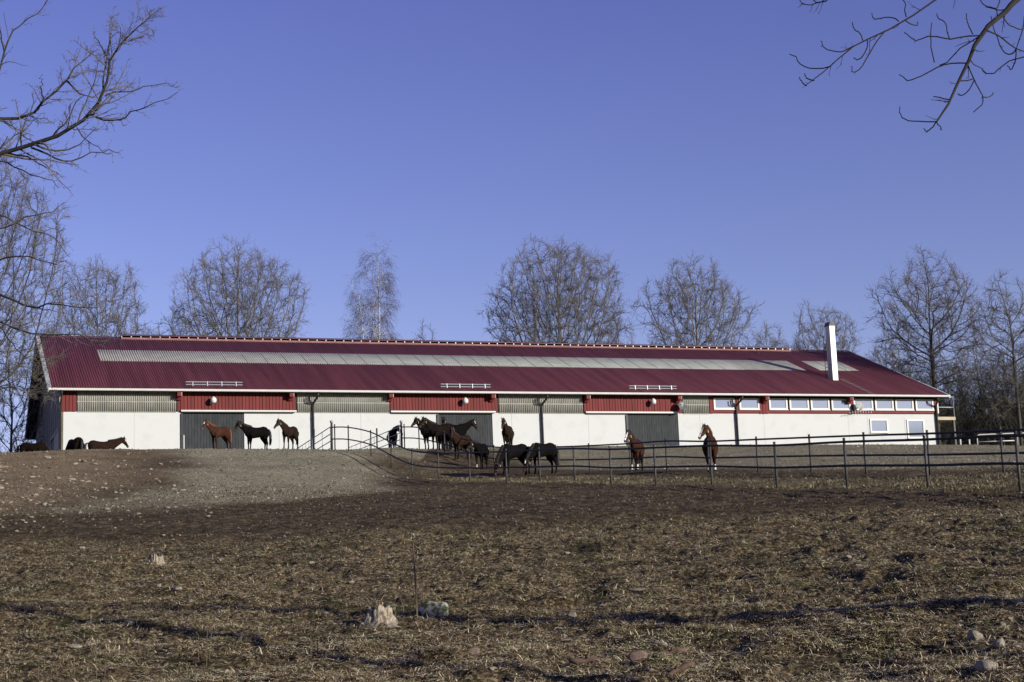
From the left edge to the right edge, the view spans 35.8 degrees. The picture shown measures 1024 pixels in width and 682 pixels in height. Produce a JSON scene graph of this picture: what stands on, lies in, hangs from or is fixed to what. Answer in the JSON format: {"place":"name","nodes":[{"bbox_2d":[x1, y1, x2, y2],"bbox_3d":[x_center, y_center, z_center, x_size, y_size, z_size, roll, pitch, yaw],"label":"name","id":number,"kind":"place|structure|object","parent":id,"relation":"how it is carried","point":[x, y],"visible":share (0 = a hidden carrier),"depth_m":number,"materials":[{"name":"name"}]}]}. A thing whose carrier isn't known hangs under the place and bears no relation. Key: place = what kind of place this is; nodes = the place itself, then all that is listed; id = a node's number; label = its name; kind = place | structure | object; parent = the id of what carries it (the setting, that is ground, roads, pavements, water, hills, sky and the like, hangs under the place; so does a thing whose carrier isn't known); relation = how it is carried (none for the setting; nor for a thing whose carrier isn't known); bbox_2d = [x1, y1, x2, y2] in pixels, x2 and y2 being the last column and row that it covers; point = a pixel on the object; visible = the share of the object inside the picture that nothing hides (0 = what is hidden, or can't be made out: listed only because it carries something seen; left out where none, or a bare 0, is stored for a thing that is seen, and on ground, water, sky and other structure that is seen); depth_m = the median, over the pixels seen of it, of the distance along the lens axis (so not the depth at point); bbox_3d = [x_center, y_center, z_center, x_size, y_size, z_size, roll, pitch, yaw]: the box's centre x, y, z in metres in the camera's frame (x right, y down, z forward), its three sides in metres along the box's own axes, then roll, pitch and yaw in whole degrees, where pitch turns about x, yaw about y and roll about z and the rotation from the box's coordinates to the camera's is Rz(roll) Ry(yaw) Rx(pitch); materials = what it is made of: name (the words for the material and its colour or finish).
{"place":"outdoors","nodes":[
{"label":"outdoors","id":0,"kind":"place"},
{"bbox_2d":[0,445,1023,681],"bbox_3d":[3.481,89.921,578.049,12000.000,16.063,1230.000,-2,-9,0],"label":"ground","id":1,"kind":"structure","parent":0,"point":[399,480],"depth_m":30.33,"materials":[{"name":"brown soil"}]},
{"bbox_2d":[0,329,43,451],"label":"bare tree","id":2,"kind":"object","parent":1,"relation":"on","point":[11,430],"visible":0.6,"depth_m":112.82,"materials":[{"name":"grey plant"}]},
{"bbox_2d":[16,442,50,451],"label":"horse","id":3,"kind":"object","parent":1,"relation":"on","point":[30,447],"visible":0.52,"depth_m":89.14},
{"bbox_2d":[0,155,80,412],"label":"bare tree","id":4,"kind":"object","parent":1,"relation":"on","point":[14,272],"visible":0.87,"depth_m":77.68,"materials":[{"name":"brown plant"}]},
{"bbox_2d":[0,0,125,369],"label":"oak tree","id":5,"kind":"object","parent":1,"relation":"on","point":[11,257],"visible":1,"depth_m":47.24,"materials":[{"name":"brown plant"}]},
{"bbox_2d":[67,644,81,648],"bbox_3d":[-5.983,4.178,21.690,0.229,0.074,0.164,-7,-10,27],"label":"stone","id":6,"kind":"object","parent":1,"relation":"on","point":[75,646],"visible":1,"depth_m":21.64,"materials":[{"name":"beige stone"}]},
{"bbox_2d":[65,437,84,449],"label":"horse","id":7,"kind":"object","parent":1,"relation":"on","point":[76,443],"visible":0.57,"depth_m":87.85},
{"bbox_2d":[0,0,183,194],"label":"oak tree","id":8,"kind":"object","parent":1,"relation":"on","point":[97,106],"visible":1,"depth_m":40.90,"materials":[{"name":"brown plant"}]},
{"bbox_2d":[33,254,159,346],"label":"bare tree","id":9,"kind":"object","parent":1,"relation":"on","point":[117,321],"visible":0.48,"depth_m":136.88,"materials":[{"name":"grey plant"}]},
{"bbox_2d":[96,644,96,680],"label":"dead stem","id":10,"kind":"object","parent":1,"relation":"on","point":[96,662],"visible":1,"depth_m":18.70,"materials":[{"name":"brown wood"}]},
{"bbox_2d":[84,436,128,448],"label":"horse","id":11,"kind":"object","parent":1,"relation":"on","point":[109,444],"visible":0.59,"depth_m":90.27},
{"bbox_2d":[124,620,134,624],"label":"stone","id":12,"kind":"object","parent":1,"relation":"on","point":[131,622],"visible":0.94,"depth_m":23.41,"materials":[{"name":"grey stone"}]},
{"bbox_2d":[148,554,165,564],"bbox_3d":[-7.023,4.394,31.655,0.664,0.296,0.678,-2,-9,0],"label":"tree stump","id":13,"kind":"object","parent":1,"relation":"on","point":[158,558],"visible":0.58,"depth_m":31.42,"materials":[{"name":"brown wood"}]},
{"bbox_2d":[172,586,181,590],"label":"stone","id":14,"kind":"object","parent":1,"relation":"on","point":[177,588],"visible":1,"depth_m":26.79,"materials":[{"name":"grey stone"}]},
{"bbox_2d":[206,621,207,666],"bbox_3d":[-3.824,3.851,19.904,0.033,0.675,0.011,-2,-9,0],"label":"dead stem","id":15,"kind":"object","parent":1,"relation":"on","point":[206,644],"visible":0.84,"depth_m":19.90,"materials":[{"name":"brown plant"}]},
{"bbox_2d":[201,419,231,448],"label":"horse","id":16,"kind":"object","parent":1,"relation":"on","point":[224,433],"visible":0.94,"depth_m":83.66},
{"bbox_2d":[151,233,310,337],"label":"bare tree","id":17,"kind":"object","parent":1,"relation":"on","point":[246,313],"visible":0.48,"depth_m":139.43,"materials":[{"name":"grey plant"}]},
{"bbox_2d":[233,420,271,448],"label":"horse","id":18,"kind":"object","parent":1,"relation":"on","point":[263,434],"visible":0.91,"depth_m":86.11},
{"bbox_2d":[273,417,298,448],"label":"horse","id":19,"kind":"object","parent":1,"relation":"on","point":[291,433],"visible":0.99,"depth_m":84.91},
{"bbox_2d":[310,627,310,658],"bbox_3d":[-2.553,3.880,20.135,0.018,0.496,0.011,-2,-9,0],"label":"dead stem","id":20,"kind":"object","parent":1,"relation":"on","point":[310,642],"visible":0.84,"depth_m":20.14,"materials":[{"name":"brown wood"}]},
{"bbox_2d":[337,234,402,339],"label":"birch tree","id":21,"kind":"object","parent":1,"relation":"on","point":[371,325],"visible":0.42,"depth_m":142.13,"materials":[{"name":"white plant"}]},
{"bbox_2d":[358,604,400,627],"bbox_3d":[-1.833,3.908,22.590,0.913,0.334,0.626,1,-10,-20],"label":"tree stump","id":22,"kind":"object","parent":1,"relation":"on","point":[378,615],"visible":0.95,"depth_m":22.50,"materials":[{"name":"brown wood"}]},
{"bbox_2d":[386,425,402,447],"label":"horse","id":23,"kind":"object","parent":1,"relation":"on","point":[392,433],"visible":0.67,"depth_m":95.76},
{"bbox_2d":[412,542,417,618],"bbox_3d":[-1.403,3.518,23.023,0.054,1.190,0.025,-2,-9,0],"label":"stake","id":24,"kind":"object","parent":1,"relation":"on","point":[415,582],"visible":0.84,"depth_m":23.02,"materials":[{"name":"brown wood"}]},
{"bbox_2d":[411,320,436,339],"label":"bare tree","id":25,"kind":"object","parent":1,"relation":"on","point":[432,333],"visible":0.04,"depth_m":152.27,"materials":[{"name":"grey plant"}]},
{"bbox_2d":[411,416,445,449],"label":"horse","id":26,"kind":"object","parent":1,"relation":"on","point":[425,433],"visible":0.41,"depth_m":92.86},
{"bbox_2d":[418,601,448,617],"bbox_3d":[-1.160,4.017,23.552,0.504,0.332,0.324,-4,-9,14],"label":"stone","id":27,"kind":"object","parent":1,"relation":"on","point":[429,608],"visible":0.77,"depth_m":23.43,"materials":[{"name":"grey stone"}]},
{"bbox_2d":[419,416,454,450],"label":"horse","id":28,"kind":"object","parent":1,"relation":"on","point":[430,424],"visible":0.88,"depth_m":89.77},
{"bbox_2d":[441,417,462,450],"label":"horse","id":29,"kind":"object","parent":1,"relation":"on","point":[458,430],"visible":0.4,"depth_m":91.72},
{"bbox_2d":[440,419,477,449],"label":"horse","id":30,"kind":"object","parent":1,"relation":"on","point":[465,426],"visible":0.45,"depth_m":93.22},
{"bbox_2d":[449,426,472,459],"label":"horse","id":31,"kind":"object","parent":1,"relation":"on","point":[457,441],"visible":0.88,"depth_m":86.86},
{"bbox_2d":[467,647,479,655],"bbox_3d":[-0.478,3.887,19.840,0.160,0.120,0.118,-2,-9,1],"label":"stone","id":32,"kind":"object","parent":1,"relation":"on","point":[473,650],"visible":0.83,"depth_m":19.80,"materials":[{"name":"stone"}]},
{"bbox_2d":[466,439,488,469],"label":"horse","id":33,"kind":"object","parent":1,"relation":"on","point":[478,446],"visible":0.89,"depth_m":82.15},
{"bbox_2d":[25,321,956,449],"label":"barn","id":34,"kind":"structure","parent":1,"relation":"on","point":[157,391],"depth_m":110.45,"materials":[{"name":"white paint"}]},
{"bbox_2d":[50,427,58,449],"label":"side door","id":35,"kind":"structure","parent":34,"relation":"in","point":[55,436],"depth_m":99.59,"materials":[{"name":"grey metal"}]},
{"bbox_2d":[181,412,243,448],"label":"door","id":36,"kind":"structure","parent":34,"relation":"in","point":[192,436],"depth_m":100.69,"materials":[{"name":"metal"}]},
{"bbox_2d":[437,413,492,447],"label":"door","id":37,"kind":"structure","parent":34,"relation":"in","point":[484,434],"depth_m":106.82,"materials":[{"name":"metal"}]},
{"bbox_2d":[626,414,678,445],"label":"door","id":38,"kind":"structure","parent":34,"relation":"in","point":[645,427],"depth_m":111.23,"materials":[{"name":"metal"}]},
{"bbox_2d":[713,398,734,409],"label":"window","id":39,"kind":"structure","parent":34,"relation":"in","point":[718,403],"depth_m":113.29,"materials":[{"name":"glass"}]},
{"bbox_2d":[739,398,759,409],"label":"window","id":40,"kind":"structure","parent":34,"relation":"in","point":[747,403],"depth_m":114.01,"materials":[{"name":"white glass"}]},
{"bbox_2d":[768,398,788,409],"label":"window","id":41,"kind":"structure","parent":34,"relation":"in","point":[774,403],"depth_m":114.79,"materials":[{"name":"white glass"}]},
{"bbox_2d":[789,398,808,409],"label":"window","id":42,"kind":"structure","parent":34,"relation":"in","point":[794,403],"depth_m":115.38,"materials":[{"name":"glass"}]},
{"bbox_2d":[810,398,829,409],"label":"window","id":43,"kind":"structure","parent":34,"relation":"in","point":[816,404],"depth_m":115.95,"materials":[{"name":"white glass"}]},
{"bbox_2d":[831,399,850,409],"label":"window","id":44,"kind":"structure","parent":34,"relation":"in","point":[836,404],"depth_m":116.51,"materials":[{"name":"white glass"}]},
{"bbox_2d":[853,399,873,410],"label":"window","id":45,"kind":"structure","parent":34,"relation":"in","point":[867,403],"depth_m":117.23,"materials":[{"name":"glass"}]},
{"bbox_2d":[869,419,888,432],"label":"window","id":46,"kind":"structure","parent":34,"relation":"in","point":[876,425],"depth_m":117.34,"materials":[{"name":"glass"}]},
{"bbox_2d":[874,399,894,410],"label":"window","id":47,"kind":"structure","parent":34,"relation":"in","point":[880,404],"depth_m":117.80,"materials":[{"name":"glass"}]},
{"bbox_2d":[894,399,914,410],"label":"window","id":48,"kind":"structure","parent":34,"relation":"in","point":[900,404],"depth_m":118.38,"materials":[{"name":"glass"}]},
{"bbox_2d":[906,419,924,438],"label":"window","id":49,"kind":"structure","parent":34,"relation":"in","point":[913,425],"depth_m":118.41,"materials":[{"name":"glass"}]},
{"bbox_2d":[915,399,934,410],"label":"window","id":50,"kind":"structure","parent":34,"relation":"in","point":[920,404],"depth_m":118.99,"materials":[{"name":"white glass"}]},
{"bbox_2d":[501,417,513,444],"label":"horse","id":51,"kind":"object","parent":1,"relation":"on","point":[507,433],"visible":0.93,"depth_m":92.55},
{"bbox_2d":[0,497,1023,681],"bbox_3d":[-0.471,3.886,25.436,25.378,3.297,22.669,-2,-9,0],"label":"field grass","id":52,"kind":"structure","parent":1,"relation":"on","point":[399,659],"depth_m":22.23,"materials":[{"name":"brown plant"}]},
{"bbox_2d":[0,465,1023,681],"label":"soil clods","id":53,"kind":"object","parent":1,"relation":"on","point":[605,503],"visible":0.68,"depth_m":35.55,"materials":[{"name":"brown soil"}]},
{"bbox_2d":[0,444,1023,527],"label":"gravel","id":54,"kind":"structure","parent":1,"relation":"on","point":[328,491],"depth_m":68.83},
{"bbox_2d":[296,420,335,449],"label":"tube gate","id":55,"kind":"structure","parent":54,"relation":"on","point":[330,434],"depth_m":85.40,"materials":[{"name":"metal"}]},
{"bbox_2d":[349,420,404,448],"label":"tube gate","id":56,"kind":"structure","parent":54,"relation":"on","point":[400,433],"depth_m":93.15,"materials":[{"name":"metal"}]},
{"bbox_2d":[494,444,531,475],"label":"horse","id":57,"kind":"object","parent":1,"relation":"on","point":[500,457],"visible":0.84,"depth_m":73.22},
{"bbox_2d":[523,442,558,473],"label":"horse","id":58,"kind":"object","parent":1,"relation":"on","point":[551,455],"visible":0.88,"depth_m":73.84},
{"bbox_2d":[477,234,630,343],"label":"bare tree","id":59,"kind":"object","parent":1,"relation":"on","point":[536,297],"visible":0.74,"depth_m":141.33,"materials":[{"name":"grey plant"}]},
{"bbox_2d":[568,612,576,617],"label":"stone","id":60,"kind":"object","parent":1,"relation":"on","point":[570,614],"visible":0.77,"depth_m":22.98,"materials":[{"name":"beige stone"}]},
{"bbox_2d":[568,651,609,664],"bbox_3d":[0.910,3.731,18.674,0.495,0.164,0.169,-2,-9,0],"label":"rotten log","id":61,"kind":"object","parent":1,"relation":"on","point":[589,658],"visible":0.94,"depth_m":18.63,"materials":[{"name":"brown wood"}]},
{"bbox_2d":[604,301,637,343],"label":"bare tree","id":62,"kind":"object","parent":1,"relation":"on","point":[630,324],"visible":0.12,"depth_m":151.86,"materials":[{"name":"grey plant"}]},
{"bbox_2d":[624,429,644,470],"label":"horse","id":63,"kind":"object","parent":1,"relation":"on","point":[630,436],"visible":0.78,"depth_m":68.15},
{"bbox_2d":[628,588,645,591],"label":"stone","id":64,"kind":"object","parent":1,"relation":"on","point":[635,590],"visible":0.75,"depth_m":24.69,"materials":[{"name":"grey stone"}]},
{"bbox_2d":[628,650,647,664],"bbox_3d":[1.478,3.707,18.578,0.230,0.174,0.170,-4,-9,11],"label":"stone","id":65,"kind":"object","parent":1,"relation":"on","point":[637,655],"visible":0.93,"depth_m":18.52,"materials":[{"name":"stone"}]},
{"bbox_2d":[649,641,667,646],"bbox_3d":[1.821,3.763,19.696,0.267,0.076,0.142,-10,-12,41],"label":"stone","id":66,"kind":"object","parent":1,"relation":"on","point":[654,643],"visible":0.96,"depth_m":19.63,"materials":[{"name":"grey stone"}]},
{"bbox_2d":[657,646,689,655],"bbox_3d":[1.971,3.782,19.376,0.400,0.123,0.137,-2,-9,0],"label":"rotten log","id":67,"kind":"object","parent":1,"relation":"on","point":[672,650],"visible":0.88,"depth_m":19.34,"materials":[{"name":"brown wood"}]},
{"bbox_2d":[331,425,1023,491],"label":"rail fence","id":68,"kind":"object","parent":1,"relation":"on","point":[1015,435],"visible":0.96,"depth_m":47.14,"materials":[{"name":"black metal"}]},
{"bbox_2d":[663,662,694,676],"bbox_3d":[1.846,3.680,17.701,0.395,0.188,0.140,-2,-9,0],"label":"rotten log","id":69,"kind":"object","parent":1,"relation":"on","point":[681,668],"visible":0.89,"depth_m":17.68,"materials":[{"name":"brown wood"}]},
{"bbox_2d":[624,250,764,345],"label":"bare tree","id":70,"kind":"object","parent":1,"relation":"on","point":[709,338],"visible":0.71,"depth_m":141.51,"materials":[{"name":"grey plant"}]},
{"bbox_2d":[390,457,1023,492],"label":"lane grass","id":71,"kind":"structure","parent":1,"relation":"on","point":[787,487],"depth_m":45.61,"materials":[{"name":"brown plant"}]},
{"bbox_2d":[698,423,717,471],"bbox_3d":[7.674,4.184,61.723,0.656,1.825,2.261,-4,-9,11],"label":"horse","id":72,"kind":"object","parent":1,"relation":"on","point":[706,430],"visible":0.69,"depth_m":61.27},
{"bbox_2d":[401,426,1023,474],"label":"rail fence","id":73,"kind":"object","parent":1,"relation":"on","point":[999,430],"visible":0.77,"depth_m":54.84,"materials":[{"name":"black metal"}]},
{"bbox_2d":[739,321,787,348],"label":"bare tree","id":74,"kind":"object","parent":1,"relation":"on","point":[774,341],"visible":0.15,"depth_m":161.80,"materials":[{"name":"grey plant"}]},
{"bbox_2d":[785,296,863,353],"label":"bare tree","id":75,"kind":"object","parent":1,"relation":"on","point":[842,343],"visible":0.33,"depth_m":151.46,"materials":[{"name":"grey plant"}]},
{"bbox_2d":[864,332,913,377],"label":"bare tree","id":76,"kind":"object","parent":1,"relation":"on","point":[890,353],"visible":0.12,"depth_m":151.02,"materials":[{"name":"grey plant"}]},
{"bbox_2d":[789,0,1023,131],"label":"ash tree","id":77,"kind":"object","parent":1,"relation":"on","point":[1006,10],"visible":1,"depth_m":16.52,"materials":[{"name":"brown plant"}]},
{"bbox_2d":[895,364,946,404],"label":"wood tree","id":78,"kind":"object","parent":1,"relation":"on","point":[914,376],"visible":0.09,"depth_m":139.91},
{"bbox_2d":[864,244,1003,444],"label":"bare tree","id":79,"kind":"object","parent":1,"relation":"on","point":[930,350],"visible":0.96,"depth_m":127.08,"materials":[{"name":"brown plant"}]},
{"bbox_2d":[903,347,969,435],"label":"wood tree","id":80,"kind":"object","parent":1,"relation":"on","point":[955,403],"visible":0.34,"depth_m":133.17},
{"bbox_2d":[914,361,973,440],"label":"wood tree","id":81,"kind":"object","parent":1,"relation":"on","point":[951,395],"visible":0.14,"depth_m":142.60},
{"bbox_2d":[929,362,982,433],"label":"wood tree","id":82,"kind":"object","parent":1,"relation":"on","point":[957,389],"visible":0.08,"depth_m":149.66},
{"bbox_2d":[941,389,976,429],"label":"wood tree","id":83,"kind":"object","parent":1,"relation":"on","point":[958,404],"visible":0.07,"depth_m":150.29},
{"bbox_2d":[966,630,982,641],"bbox_3d":[5.283,3.368,18.113,0.190,0.135,0.258,-3,-9,5],"label":"stone","id":84,"kind":"object","parent":1,"relation":"on","point":[974,634],"visible":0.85,"depth_m":18.03,"materials":[{"name":"grey stone"}]},
{"bbox_2d":[938,372,1015,443],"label":"wood tree","id":85,"kind":"object","parent":1,"relation":"on","point":[973,399],"visible":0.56,"depth_m":133.73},
{"bbox_2d":[939,359,1014,425],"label":"wood tree","id":86,"kind":"object","parent":1,"relation":"on","point":[975,388],"visible":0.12,"depth_m":148.97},
{"bbox_2d":[950,335,1007,438],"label":"bare tree","id":87,"kind":"object","parent":1,"relation":"on","point":[975,352],"visible":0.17,"depth_m":150.95,"materials":[{"name":"brown plant"}]},
{"bbox_2d":[938,386,1023,445],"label":"wood undergrowth","id":88,"kind":"object","parent":1,"relation":"on","point":[968,428],"visible":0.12,"depth_m":133.27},
{"bbox_2d":[974,660,997,673],"bbox_3d":[4.699,3.233,15.729,0.232,0.149,0.323,-5,-10,14],"label":"stone","id":89,"kind":"object","parent":1,"relation":"on","point":[983,666],"visible":0.93,"depth_m":15.62,"materials":[{"name":"grey stone"}]},
{"bbox_2d":[961,358,1023,433],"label":"wood tree","id":90,"kind":"object","parent":1,"relation":"on","point":[981,387],"visible":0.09,"depth_m":148.47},
{"bbox_2d":[964,269,1023,445],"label":"bare tree","id":91,"kind":"object","parent":1,"relation":"on","point":[1016,383],"visible":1,"depth_m":121.01,"materials":[{"name":"brown plant"}]},
{"bbox_2d":[969,345,1023,444],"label":"wood tree","id":92,"kind":"object","parent":1,"relation":"on","point":[982,402],"visible":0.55,"depth_m":132.67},
{"bbox_2d":[992,638,1005,648],"bbox_3d":[5.255,3.279,17.144,0.137,0.140,0.213,-6,-10,24],"label":"stone","id":93,"kind":"object","parent":1,"relation":"on","point":[999,642],"visible":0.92,"depth_m":17.07,"materials":[{"name":"grey stone"}]},
{"bbox_2d":[976,432,1023,445],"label":"tube barrier","id":94,"kind":"object","parent":1,"relation":"on","point":[996,434],"visible":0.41,"depth_m":121.12,"materials":[{"name":"white metal"}]},
{"bbox_2d":[977,385,1023,439],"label":"wood tree","id":95,"kind":"object","parent":1,"relation":"on","point":[1005,406],"visible":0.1,"depth_m":138.53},
{"bbox_2d":[980,340,1023,432],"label":"wood tree","id":96,"kind":"object","parent":1,"relation":"on","point":[1007,386],"visible":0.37,"depth_m":133.49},
{"bbox_2d":[1010,386,1023,426],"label":"wood tree","id":97,"kind":"object","parent":1,"relation":"on","point":[1020,408],"visible":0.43,"depth_m":132.85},
{"bbox_2d":[1014,601,1023,606],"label":"stone","id":98,"kind":"object","parent":1,"relation":"on","point":[1016,603],"visible":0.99,"depth_m":19.60,"materials":[{"name":"grey stone"}]},
{"bbox_2d":[0,0,1023,451],"label":"sky","id":99,"kind":"structure","parent":0,"point":[450,133],"materials":[{"name":"blue"}]}
]}

